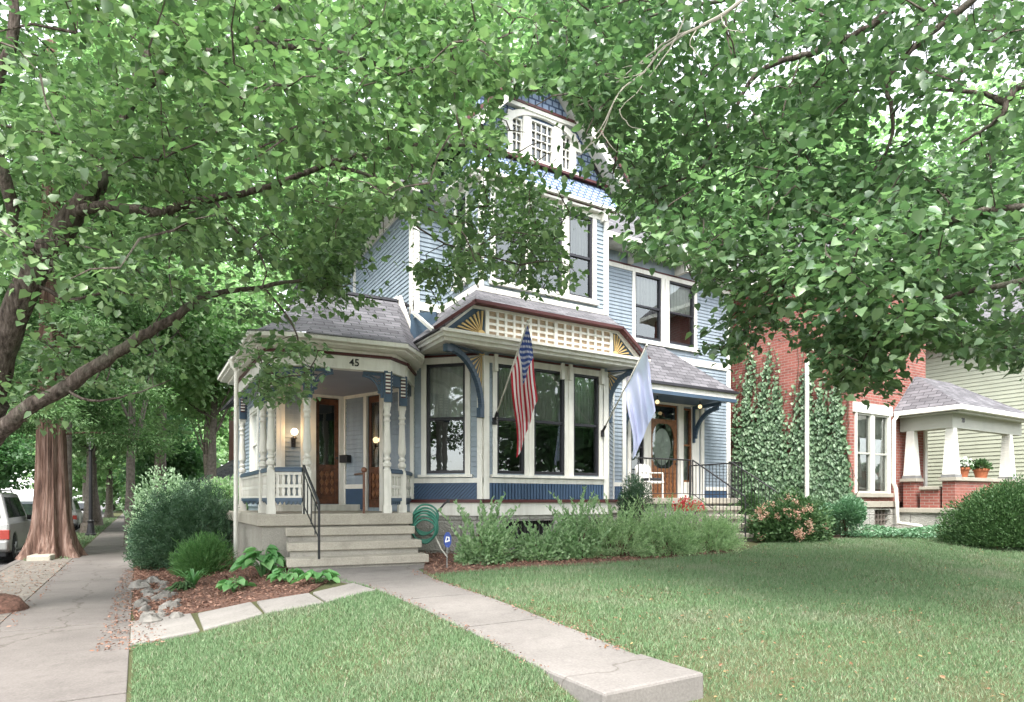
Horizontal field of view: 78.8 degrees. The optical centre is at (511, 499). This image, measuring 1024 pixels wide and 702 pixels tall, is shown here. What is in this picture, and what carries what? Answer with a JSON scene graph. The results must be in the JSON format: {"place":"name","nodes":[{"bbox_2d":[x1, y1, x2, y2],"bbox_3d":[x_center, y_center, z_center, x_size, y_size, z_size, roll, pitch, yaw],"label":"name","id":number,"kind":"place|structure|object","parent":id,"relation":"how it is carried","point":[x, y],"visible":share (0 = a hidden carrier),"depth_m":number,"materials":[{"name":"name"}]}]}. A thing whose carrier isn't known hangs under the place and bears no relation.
{"place":"outdoors","nodes":[
{"label":"outdoors","id":0,"kind":"place"},
{"bbox_2d":[0,505,113,566],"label":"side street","id":1,"kind":"structure","parent":0,"point":[2,563],"depth_m":17.06,"materials":[{"name":"grey asphalt"}]},
{"bbox_2d":[0,490,31,561],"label":"parked car","id":2,"kind":"object","parent":1,"relation":"on","point":[15,522],"visible":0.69,"depth_m":16.00,"materials":[{"name":"silver metal"}]},
{"bbox_2d":[72,497,83,529],"bbox_3d":[-24.581,0.718,33.882,2.200,1.766,4.605,0,0,-31],"label":"parked car","id":3,"kind":"object","parent":1,"relation":"on","point":[77,514],"visible":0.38,"depth_m":32.95,"materials":[{"name":"silver metal"}]},
{"bbox_2d":[0,512,136,701],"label":"pavement","id":4,"kind":"structure","parent":0,"point":[48,641],"depth_m":6.63,"materials":[{"name":"concrete"}]},
{"bbox_2d":[89,568,165,651],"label":"leaf litter","id":5,"kind":"object","parent":4,"relation":"on","point":[116,621],"visible":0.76,"depth_m":7.23,"materials":[{"name":"brown plant"}]},
{"bbox_2d":[0,0,1023,503],"label":"sky","id":6,"kind":"structure","parent":0,"point":[25,494],"materials":[{"name":"white"}]},
{"bbox_2d":[6,502,1023,701],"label":"ground","id":7,"kind":"structure","parent":0,"point":[332,584],"depth_m":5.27,"materials":[{"name":"green plant"}]},
{"bbox_2d":[0,409,35,492],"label":"tree","id":8,"kind":"object","parent":7,"relation":"on","point":[15,458],"visible":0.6,"depth_m":50.79,"materials":[{"name":"green plant"}]},
{"bbox_2d":[0,558,72,623],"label":"verge","id":9,"kind":"structure","parent":7,"relation":"on","point":[25,593],"depth_m":11.71,"materials":[{"name":"beige stone"}]},
{"bbox_2d":[0,593,29,613],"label":"mulch mound","id":10,"kind":"object","parent":9,"relation":"on","point":[10,603],"visible":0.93,"depth_m":8.01,"materials":[{"name":"brown plant"}]},
{"bbox_2d":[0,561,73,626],"bbox_3d":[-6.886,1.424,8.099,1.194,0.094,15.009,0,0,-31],"label":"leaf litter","id":11,"kind":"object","parent":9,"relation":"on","point":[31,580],"visible":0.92,"depth_m":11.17,"materials":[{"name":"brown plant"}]},
{"bbox_2d":[27,553,54,560],"bbox_3d":[-11.331,1.390,15.031,0.484,0.160,0.708,0,0,-23],"label":"flat stone","id":12,"kind":"object","parent":9,"relation":"on","point":[40,557],"visible":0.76,"depth_m":14.75,"materials":[{"name":"stone"}]},
{"bbox_2d":[0,12,187,559],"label":"redwood tree","id":13,"kind":"object","parent":9,"relation":"on","point":[52,529],"visible":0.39,"depth_m":15.52,"materials":[{"name":"green plant"}]},
{"bbox_2d":[23,517,116,560],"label":"grass","id":14,"kind":"structure","parent":7,"relation":"on","point":[89,537],"depth_m":25.85,"materials":[{"name":"green plant"}]},
{"bbox_2d":[0,266,171,510],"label":"street tree","id":15,"kind":"object","parent":7,"relation":"on","point":[69,447],"visible":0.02,"depth_m":19.97,"materials":[{"name":"green plant"}]},
{"bbox_2d":[6,362,175,532],"bbox_3d":[-18.832,-3.752,27.062,8.115,10.905,9.496,0,0,-31],"label":"street tree","id":16,"kind":"object","parent":7,"relation":"on","point":[96,451],"visible":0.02,"depth_m":27.33,"materials":[{"name":"green plant"}]},
{"bbox_2d":[85,438,96,535],"bbox_3d":[-16.943,-0.690,25.052,0.386,4.260,0.386,0,0,-31],"label":"street lamp","id":17,"kind":"object","parent":7,"relation":"on","point":[90,527],"visible":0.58,"depth_m":25.00,"materials":[{"name":"black metal"}]},
{"bbox_2d":[28,419,174,517],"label":"street tree","id":18,"kind":"object","parent":7,"relation":"on","point":[107,463],"visible":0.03,"depth_m":49.41,"materials":[{"name":"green plant"}]},
{"bbox_2d":[21,461,227,511],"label":"tree","id":19,"kind":"object","parent":7,"relation":"on","point":[77,484],"visible":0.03,"depth_m":81.68,"materials":[{"name":"green plant"}]},
{"bbox_2d":[4,199,263,546],"bbox_3d":[-11.781,-3.675,19.381,5.591,10.750,6.782,0,0,29],"label":"side tree","id":20,"kind":"object","parent":7,"relation":"on","point":[137,322],"visible":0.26,"depth_m":19.59,"materials":[{"name":"green plant"}]},
{"bbox_2d":[75,405,194,525],"bbox_3d":[-23.018,-4.221,34.925,9.832,11.843,9.056,0,0,-31],"label":"street tree","id":21,"kind":"object","parent":7,"relation":"on","point":[98,519],"visible":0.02,"depth_m":35.01,"materials":[{"name":"green plant"}]},
{"bbox_2d":[127,579,150,590],"bbox_3d":[-5.948,1.426,9.972,0.338,0.324,0.295,0,0,-12],"label":"border rock","id":22,"kind":"object","parent":7,"relation":"on","point":[138,584],"visible":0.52,"depth_m":9.86,"materials":[{"name":"stone"}]},
{"bbox_2d":[0,0,290,495],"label":"tree","id":23,"kind":"object","parent":7,"relation":"on","point":[223,189],"visible":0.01,"depth_m":31.54,"materials":[{"name":"green plant"}]},
{"bbox_2d":[138,613,162,623],"bbox_3d":[-4.181,1.424,7.204,0.257,0.242,0.240,0,0,-31],"label":"border rock","id":24,"kind":"object","parent":7,"relation":"on","point":[148,618],"visible":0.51,"depth_m":7.13,"materials":[{"name":"stone"}]},
{"bbox_2d":[119,465,204,552],"bbox_3d":[-8.913,0.265,16.376,2.411,2.354,2.790,0,0,-31],"label":"variegated shrub","id":25,"kind":"object","parent":7,"relation":"on","point":[168,485],"visible":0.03,"depth_m":15.98,"materials":[{"name":"green plant"}]},
{"bbox_2d":[130,613,199,645],"bbox_3d":[-3.866,1.437,6.915,0.630,0.142,1.370,0,0,-31],"label":"flagstone","id":26,"kind":"object","parent":7,"relation":"on","point":[185,625],"visible":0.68,"depth_m":6.72,"materials":[{"name":"beige stone"}]},
{"bbox_2d":[105,419,226,506],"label":"side tree","id":27,"kind":"object","parent":7,"relation":"on","point":[217,453],"visible":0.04,"depth_m":50.80,"materials":[{"name":"green plant"}]},
{"bbox_2d":[112,413,221,500],"bbox_3d":[-22.494,-2.201,40.252,6.266,7.105,5.996,0,0,40],"label":"side tree","id":28,"kind":"object","parent":7,"relation":"on","point":[185,464],"visible":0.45,"depth_m":39.49,"materials":[{"name":"green plant"}]},
{"bbox_2d":[112,395,233,482],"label":"tree","id":29,"kind":"object","parent":7,"relation":"on","point":[224,444],"visible":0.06,"depth_m":64.19,"materials":[{"name":"green plant"}]},
{"bbox_2d":[122,474,239,571],"bbox_3d":[-6.748,0.473,13.190,2.602,2.031,4.160,0,0,-31],"label":"yew hedge","id":30,"kind":"object","parent":7,"relation":"on","point":[185,513],"visible":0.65,"depth_m":12.17,"materials":[{"name":"green plant"}]},
{"bbox_2d":[109,244,287,481],"bbox_3d":[-11.910,-4.277,24.408,7.956,11.028,7.855,0,0,6],"label":"side tree","id":31,"kind":"object","parent":7,"relation":"on","point":[199,396],"visible":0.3,"depth_m":23.64,"materials":[{"name":"green plant"}]},
{"bbox_2d":[199,412,233,495],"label":"house","id":32,"kind":"structure","parent":7,"relation":"on","point":[225,470],"depth_m":34.10,"materials":[{"name":"grey brick"}]},
{"bbox_2d":[198,474,247,512],"bbox_3d":[-7.080,0.261,15.175,1.270,1.820,1.281,0,0,-31],"label":"yellow shrub","id":33,"kind":"object","parent":7,"relation":"on","point":[226,483],"visible":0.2,"depth_m":15.23,"materials":[{"name":"plant"}]},
{"bbox_2d":[131,550,328,619],"bbox_3d":[-5.314,1.228,10.990,2.389,0.504,8.686,0,0,-31],"label":"mulch bed","id":34,"kind":"object","parent":7,"relation":"on","point":[262,596],"visible":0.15,"depth_m":8.27,"materials":[{"name":"brown wood"}]},
{"bbox_2d":[165,580,195,591],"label":"fern","id":35,"kind":"object","parent":34,"relation":"on","point":[181,585],"visible":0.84,"depth_m":9.27,"materials":[{"name":"green plant"}]},
{"bbox_2d":[170,568,209,585],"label":"daylily","id":36,"kind":"object","parent":34,"relation":"on","point":[191,577],"visible":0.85,"depth_m":9.53,"materials":[{"name":"green plant"}]},
{"bbox_2d":[167,530,239,577],"bbox_3d":[-5.305,0.926,10.589,1.116,0.904,0.969,0,0,16],"label":"round shrub","id":37,"kind":"object","parent":34,"relation":"on","point":[207,552],"visible":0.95,"depth_m":10.42,"materials":[{"name":"green plant"}]},
{"bbox_2d":[215,575,256,591],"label":"hosta","id":38,"kind":"object","parent":34,"relation":"on","point":[224,584],"visible":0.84,"depth_m":8.40,"materials":[{"name":"green plant"}]},
{"bbox_2d":[229,544,286,576],"bbox_3d":[-3.684,0.925,9.188,0.927,0.527,0.866,0,0,-31],"label":"hosta","id":39,"kind":"object","parent":34,"relation":"on","point":[270,559],"visible":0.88,"depth_m":9.10,"materials":[{"name":"green plant"}]},
{"bbox_2d":[266,567,303,581],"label":"hosta","id":40,"kind":"object","parent":34,"relation":"on","point":[277,573],"visible":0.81,"depth_m":8.43,"materials":[{"name":"green plant"}]},
{"bbox_2d":[290,569,340,583],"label":"hosta","id":41,"kind":"object","parent":34,"relation":"on","point":[328,574],"visible":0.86,"depth_m":8.03,"materials":[{"name":"green plant"}]},
{"bbox_2d":[198,602,262,630],"bbox_3d":[-3.266,1.342,7.170,0.588,0.202,1.023,0,0,-31],"label":"flagstone","id":42,"kind":"object","parent":7,"relation":"on","point":[212,619],"visible":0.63,"depth_m":7.05,"materials":[{"name":"grey stone"}]},
{"bbox_2d":[193,265,268,482],"bbox_3d":[-15.106,-4.823,30.677,7.842,12.105,9.749,0,0,6],"label":"side tree","id":43,"kind":"object","parent":7,"relation":"on","point":[204,448],"depth_m":30.20,"materials":[{"name":"green plant"}]},
{"bbox_2d":[257,593,323,613],"bbox_3d":[-2.605,1.222,7.238,0.564,0.201,1.069,0,0,-31],"label":"flagstone","id":44,"kind":"object","parent":7,"relation":"on","point":[279,603],"visible":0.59,"depth_m":7.18,"materials":[{"name":"grey stone"}]},
{"bbox_2d":[0,0,633,445],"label":"redbud tree","id":45,"kind":"object","parent":7,"relation":"on","point":[194,54],"visible":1,"depth_m":6.54,"materials":[{"name":"green plant"}]},
{"bbox_2d":[313,583,374,602],"bbox_3d":[-1.999,1.125,7.405,0.594,0.165,0.766,0,0,-31],"label":"flagstone","id":46,"kind":"object","parent":7,"relation":"on","point":[328,595],"visible":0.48,"depth_m":7.38,"materials":[{"name":"grey stone"}]},
{"bbox_2d":[128,578,582,701],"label":"grass","id":47,"kind":"structure","parent":7,"relation":"on","point":[364,604],"depth_m":4.96,"materials":[{"name":"green plant"}]},
{"bbox_2d":[304,565,423,576],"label":"front walk","id":48,"kind":"structure","parent":7,"relation":"on","point":[340,571],"depth_m":9.17,"materials":[{"name":"concrete"}]},
{"bbox_2d":[213,0,515,315],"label":"back tree","id":49,"kind":"object","parent":7,"relation":"on","point":[264,175],"visible":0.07,"depth_m":26.30,"materials":[{"name":"green plant"}]},
{"bbox_2d":[322,569,430,583],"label":"front walk","id":50,"kind":"structure","parent":7,"relation":"on","point":[381,576],"depth_m":8.45,"materials":[{"name":"concrete"}]},
{"bbox_2d":[356,578,473,600],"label":"front walk","id":51,"kind":"structure","parent":7,"relation":"on","point":[405,589],"depth_m":7.46,"materials":[{"name":"concrete"}]},
{"bbox_2d":[403,593,542,627],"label":"front walk","id":52,"kind":"structure","parent":7,"relation":"on","point":[473,610],"depth_m":6.23,"materials":[{"name":"concrete"}]},
{"bbox_2d":[217,46,784,572],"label":"victorian house","id":53,"kind":"structure","parent":7,"relation":"on","point":[375,446],"depth_m":12.41,"materials":[{"name":"blue wood"}]},
{"bbox_2d":[251,410,256,470],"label":"window","id":54,"kind":"structure","parent":53,"relation":"in","point":[254,415],"depth_m":14.81,"materials":[{"name":"white glass"}]},
{"bbox_2d":[316,398,337,503],"bbox_3d":[-3.921,-1.010,13.016,0.475,2.180,0.526,0,0,-31],"label":"door","id":55,"kind":"structure","parent":53,"relation":"in","point":[326,409],"depth_m":12.92,"materials":[{"name":"brown wood"}]},
{"bbox_2d":[369,396,378,507],"bbox_3d":[-2.595,-0.975,12.658,0.385,2.250,0.480,0,0,36],"label":"door","id":56,"kind":"structure","parent":53,"relation":"in","point":[373,471],"depth_m":12.55,"materials":[{"name":"brown wood"}]},
{"bbox_2d":[410,499,449,555],"bbox_3d":[-1.409,0.485,10.696,0.675,1.009,0.154,0,0,-1],"label":"garden hose","id":57,"kind":"object","parent":53,"relation":"attached to","point":[431,514],"visible":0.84,"depth_m":10.67,"materials":[{"name":"green rubber"}]},
{"bbox_2d":[427,363,464,473],"bbox_3d":[-1.177,-1.525,11.906,0.905,2.050,0.905,0,0,-31],"label":"window","id":58,"kind":"structure","parent":53,"relation":"in","point":[445,382],"depth_m":11.84,"materials":[{"name":"glass"}]},
{"bbox_2d":[495,192,524,283],"bbox_3d":[-0.165,-5.125,12.435,0.697,1.750,0.512,0,0,-31],"label":"window","id":59,"kind":"structure","parent":53,"relation":"in","point":[506,256],"depth_m":12.66,"materials":[{"name":"glass"}]},
{"bbox_2d":[497,364,523,473],"bbox_3d":[-0.156,-1.525,12.009,0.609,2.050,0.512,0,0,-31],"label":"window","id":60,"kind":"structure","parent":53,"relation":"in","point":[507,462],"depth_m":11.96,"materials":[{"name":"glass"}]},
{"bbox_2d":[492,320,537,457],"bbox_3d":[0.040,-1.867,11.064,0.407,2.305,1.374,0,0,-31],"label":"striped flag","id":61,"kind":"object","parent":53,"relation":"attached to","point":[524,391],"visible":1,"depth_m":10.74,"materials":[{"name":"fabric"}]},
{"bbox_2d":[512,117,521,152],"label":"window","id":62,"kind":"structure","parent":53,"relation":"in","point":[515,125],"depth_m":12.70,"materials":[{"name":"beige paint"}]},
{"bbox_2d":[531,119,552,162],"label":"window","id":63,"kind":"structure","parent":53,"relation":"in","point":[538,135],"depth_m":13.10,"materials":[{"name":"beige paint"}]},
{"bbox_2d":[532,203,561,291],"bbox_3d":[0.576,-5.125,12.880,0.748,1.750,0.512,0,0,-31],"label":"window","id":64,"kind":"structure","parent":53,"relation":"in","point":[560,242],"depth_m":13.05,"materials":[{"name":"glass"}]},
{"bbox_2d":[534,368,563,474],"bbox_3d":[0.600,-1.525,12.463,0.730,2.050,0.512,0,0,-31],"label":"window","id":65,"kind":"structure","parent":53,"relation":"in","point":[549,407],"depth_m":12.47,"materials":[{"name":"glass"}]},
{"bbox_2d":[562,134,570,169],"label":"window","id":66,"kind":"structure","parent":53,"relation":"in","point":[567,152],"depth_m":13.35,"materials":[{"name":"beige paint"}]},
{"bbox_2d":[569,212,591,298],"bbox_3d":[1.312,-5.125,13.323,0.623,1.750,0.512,0,0,-31],"label":"window","id":67,"kind":"structure","parent":53,"relation":"in","point":[580,248],"depth_m":13.28,"materials":[{"name":"glass"}]},
{"bbox_2d":[574,374,598,475],"bbox_3d":[1.380,-1.525,12.932,0.654,2.050,0.512,0,0,-31],"label":"window","id":68,"kind":"structure","parent":53,"relation":"in","point":[586,387],"depth_m":12.90,"materials":[{"name":"glass"}]},
{"bbox_2d":[601,344,654,457],"bbox_3d":[2.229,-1.828,12.260,0.422,2.114,1.579,0,0,-31],"label":"plain flag","id":69,"kind":"object","parent":53,"relation":"attached to","point":[637,389],"visible":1,"depth_m":11.87,"materials":[{"name":"white fabric"}]},
{"bbox_2d":[631,429,642,484],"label":"window","id":70,"kind":"structure","parent":53,"relation":"in","point":[634,461],"depth_m":16.74,"materials":[{"name":"paint"}]},
{"bbox_2d":[636,272,660,340],"bbox_3d":[3.503,-5.150,16.855,0.932,1.700,0.512,0,0,-31],"label":"window","id":71,"kind":"structure","parent":53,"relation":"in","point":[646,285],"depth_m":16.89,"materials":[{"name":"glass"}]},
{"bbox_2d":[635,464,663,497],"bbox_3d":[3.442,-0.480,15.630,0.500,0.860,0.550,0,0,-31],"label":"porch chair","id":72,"kind":"object","parent":53,"relation":"on","point":[647,475],"visible":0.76,"depth_m":15.69,"materials":[{"name":"beige paint"}]},
{"bbox_2d":[651,404,676,497],"bbox_3d":[4.013,-1.325,17.154,1.023,2.550,0.526,0,0,-31],"label":"door","id":73,"kind":"structure","parent":53,"relation":"in","point":[663,424],"depth_m":17.11,"materials":[{"name":"brown wood"}]},
{"bbox_2d":[670,281,693,345],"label":"window","id":74,"kind":"structure","parent":53,"relation":"in","point":[680,316],"depth_m":17.55,"materials":[{"name":"glass"}]},
{"bbox_2d":[684,408,690,481],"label":"window","id":75,"kind":"structure","parent":53,"relation":"in","point":[687,412],"depth_m":17.52,"materials":[{"name":"black glass"}]},
{"bbox_2d":[413,569,637,651],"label":"leaf litter","id":76,"kind":"object","parent":7,"relation":"on","point":[607,640],"visible":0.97,"depth_m":6.04,"materials":[{"name":"plant"}]},
{"bbox_2d":[466,618,634,674],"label":"front walk","id":77,"kind":"structure","parent":7,"relation":"on","point":[544,641],"depth_m":5.07,"materials":[{"name":"concrete"}]},
{"bbox_2d":[446,0,662,215],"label":"back tree","id":78,"kind":"object","parent":7,"relation":"on","point":[512,37],"depth_m":25.31,"materials":[{"name":"green plant"}]},
{"bbox_2d":[422,540,741,574],"bbox_3d":[1.016,0.989,12.398,7.733,0.185,4.392,0,0,-31],"label":"foundation bed","id":79,"kind":"object","parent":7,"relation":"on","point":[427,564],"visible":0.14,"depth_m":10.15,"materials":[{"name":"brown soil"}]},
{"bbox_2d":[438,491,519,565],"bbox_3d":[-0.402,0.488,10.000,1.238,1.267,1.416,0,0,-31],"label":"weigela","id":80,"kind":"object","parent":79,"relation":"on","point":[489,544],"visible":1,"depth_m":9.82,"materials":[{"name":"green plant"}]},
{"bbox_2d":[498,512,569,561],"bbox_3d":[0.440,0.662,10.571,1.443,0.916,1.034,0,0,-31],"label":"weigela","id":81,"kind":"object","parent":79,"relation":"on","point":[537,548],"visible":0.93,"depth_m":10.46,"materials":[{"name":"green plant"}]},
{"bbox_2d":[537,486,631,559],"bbox_3d":[1.232,0.428,11.051,1.357,1.382,1.244,0,0,-16],"label":"weigela","id":82,"kind":"object","parent":79,"relation":"on","point":[573,538],"visible":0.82,"depth_m":10.87,"materials":[{"name":"green plant"}]},
{"bbox_2d":[578,493,667,558],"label":"juniper","id":83,"kind":"object","parent":79,"relation":"on","point":[610,540],"visible":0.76,"depth_m":11.09,"materials":[{"name":"green plant"}]},
{"bbox_2d":[616,471,654,532],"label":"dwarf conifer","id":84,"kind":"object","parent":79,"relation":"on","point":[634,489],"visible":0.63,"depth_m":13.09,"materials":[{"name":"green plant"}]},
{"bbox_2d":[613,493,719,557],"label":"juniper","id":85,"kind":"object","parent":79,"relation":"on","point":[673,530],"visible":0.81,"depth_m":11.36,"materials":[{"name":"green plant"}]},
{"bbox_2d":[672,495,704,528],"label":"red azalea","id":86,"kind":"object","parent":79,"relation":"on","point":[684,499],"visible":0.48,"depth_m":13.44,"materials":[{"name":"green plant"}]},
{"bbox_2d":[675,501,748,552],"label":"juniper","id":87,"kind":"object","parent":79,"relation":"on","point":[719,535],"visible":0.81,"depth_m":12.02,"materials":[{"name":"green plant"}]},
{"bbox_2d":[548,654,702,701],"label":"step block","id":88,"kind":"structure","parent":7,"relation":"on","point":[639,678],"depth_m":4.16,"materials":[{"name":"concrete"}]},
{"bbox_2d":[622,103,770,237],"bbox_3d":[7.801,-10.770,34.789,15.254,23.377,14.770,0,0,-31],"label":"back tree","id":89,"kind":"object","parent":7,"relation":"on","point":[680,161],"visible":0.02,"depth_m":31.46,"materials":[{"name":"green plant"}]},
{"bbox_2d":[458,0,1023,410],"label":"linden tree","id":90,"kind":"object","parent":7,"relation":"on","point":[919,209],"visible":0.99,"depth_m":6.27,"materials":[{"name":"green plant"}]},
{"bbox_2d":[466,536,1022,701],"bbox_3d":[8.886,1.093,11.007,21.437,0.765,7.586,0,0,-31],"label":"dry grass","id":91,"kind":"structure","parent":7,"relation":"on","point":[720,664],"depth_m":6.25,"materials":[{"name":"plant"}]},
{"bbox_2d":[734,492,767,521],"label":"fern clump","id":92,"kind":"object","parent":7,"relation":"on","point":[754,500],"visible":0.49,"depth_m":15.26,"materials":[{"name":"green plant"}]},
{"bbox_2d":[740,486,836,542],"bbox_3d":[6.236,0.336,13.988,2.196,1.337,1.811,0,0,-31],"label":"hydrangea","id":93,"kind":"object","parent":7,"relation":"on","point":[799,518],"visible":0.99,"depth_m":13.60,"materials":[{"name":"green plant"}]},
{"bbox_2d":[808,494,841,534],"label":"corner shrub","id":94,"kind":"object","parent":7,"relation":"on","point":[821,499],"visible":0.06,"depth_m":15.22,"materials":[{"name":"green plant"}]},
{"bbox_2d":[698,51,959,274],"bbox_3d":[16.981,-11.549,35.211,16.209,24.933,16.223,0,0,28],"label":"back tree","id":95,"kind":"object","parent":7,"relation":"on","point":[843,147],"visible":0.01,"depth_m":31.50,"materials":[{"name":"green plant"}]},
{"bbox_2d":[819,493,867,536],"bbox_3d":[7.840,0.400,14.595,1.177,1.130,1.123,0,0,-31],"label":"silver shrub","id":96,"kind":"object","parent":7,"relation":"on","point":[850,509],"visible":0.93,"depth_m":14.30,"materials":[{"name":"green plant"}]},
{"bbox_2d":[730,224,1023,531],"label":"brick house","id":97,"kind":"structure","parent":7,"relation":"on","point":[888,457],"depth_m":16.49,"materials":[{"name":"red brick"}]},
{"bbox_2d":[731,342,858,532],"bbox_3d":[7.507,-1.884,17.020,0.194,5.725,3.899,0,0,-31],"label":"ivy","id":98,"kind":"object","parent":97,"relation":"attached to","point":[829,467],"visible":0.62,"depth_m":16.97,"materials":[{"name":"green plant"}]},
{"bbox_2d":[857,412,870,492],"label":"window","id":99,"kind":"structure","parent":97,"relation":"in","point":[863,419],"depth_m":16.11,"materials":[{"name":"white glass"}]},
{"bbox_2d":[874,415,887,492],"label":"window","id":100,"kind":"structure","parent":97,"relation":"in","point":[878,419],"depth_m":16.52,"materials":[{"name":"white glass"}]},
{"bbox_2d":[959,457,974,476],"bbox_3d":[11.607,-0.852,16.067,0.555,0.543,0.546,0,0,-31],"label":"flower pot","id":101,"kind":"object","parent":97,"relation":"on","point":[966,465],"visible":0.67,"depth_m":15.92,"materials":[{"name":"ceramic"}]},
{"bbox_2d":[971,458,993,477],"bbox_3d":[12.513,-0.852,16.622,0.539,0.544,0.540,0,0,-31],"label":"flower pot","id":102,"kind":"object","parent":97,"relation":"on","point":[981,469],"visible":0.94,"depth_m":16.50,"materials":[{"name":"ceramic"}]},
{"bbox_2d":[840,524,955,537],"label":"ground cover","id":103,"kind":"object","parent":7,"relation":"on","point":[881,530],"visible":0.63,"depth_m":14.41,"materials":[{"name":"green plant"}]},
{"bbox_2d":[866,264,1023,508],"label":"sage house","id":104,"kind":"structure","parent":7,"relation":"on","point":[1008,390],"depth_m":19.89,"materials":[{"name":"paint"}]},
{"bbox_2d":[874,57,1023,273],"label":"back tree","id":105,"kind":"object","parent":7,"relation":"on","point":[984,115],"visible":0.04,"depth_m":27.39,"materials":[{"name":"green plant"}]},
{"bbox_2d":[934,473,1023,548],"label":"clipped hedge","id":106,"kind":"object","parent":7,"relation":"on","point":[991,516],"visible":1,"depth_m":12.45,"materials":[{"name":"green plant"}]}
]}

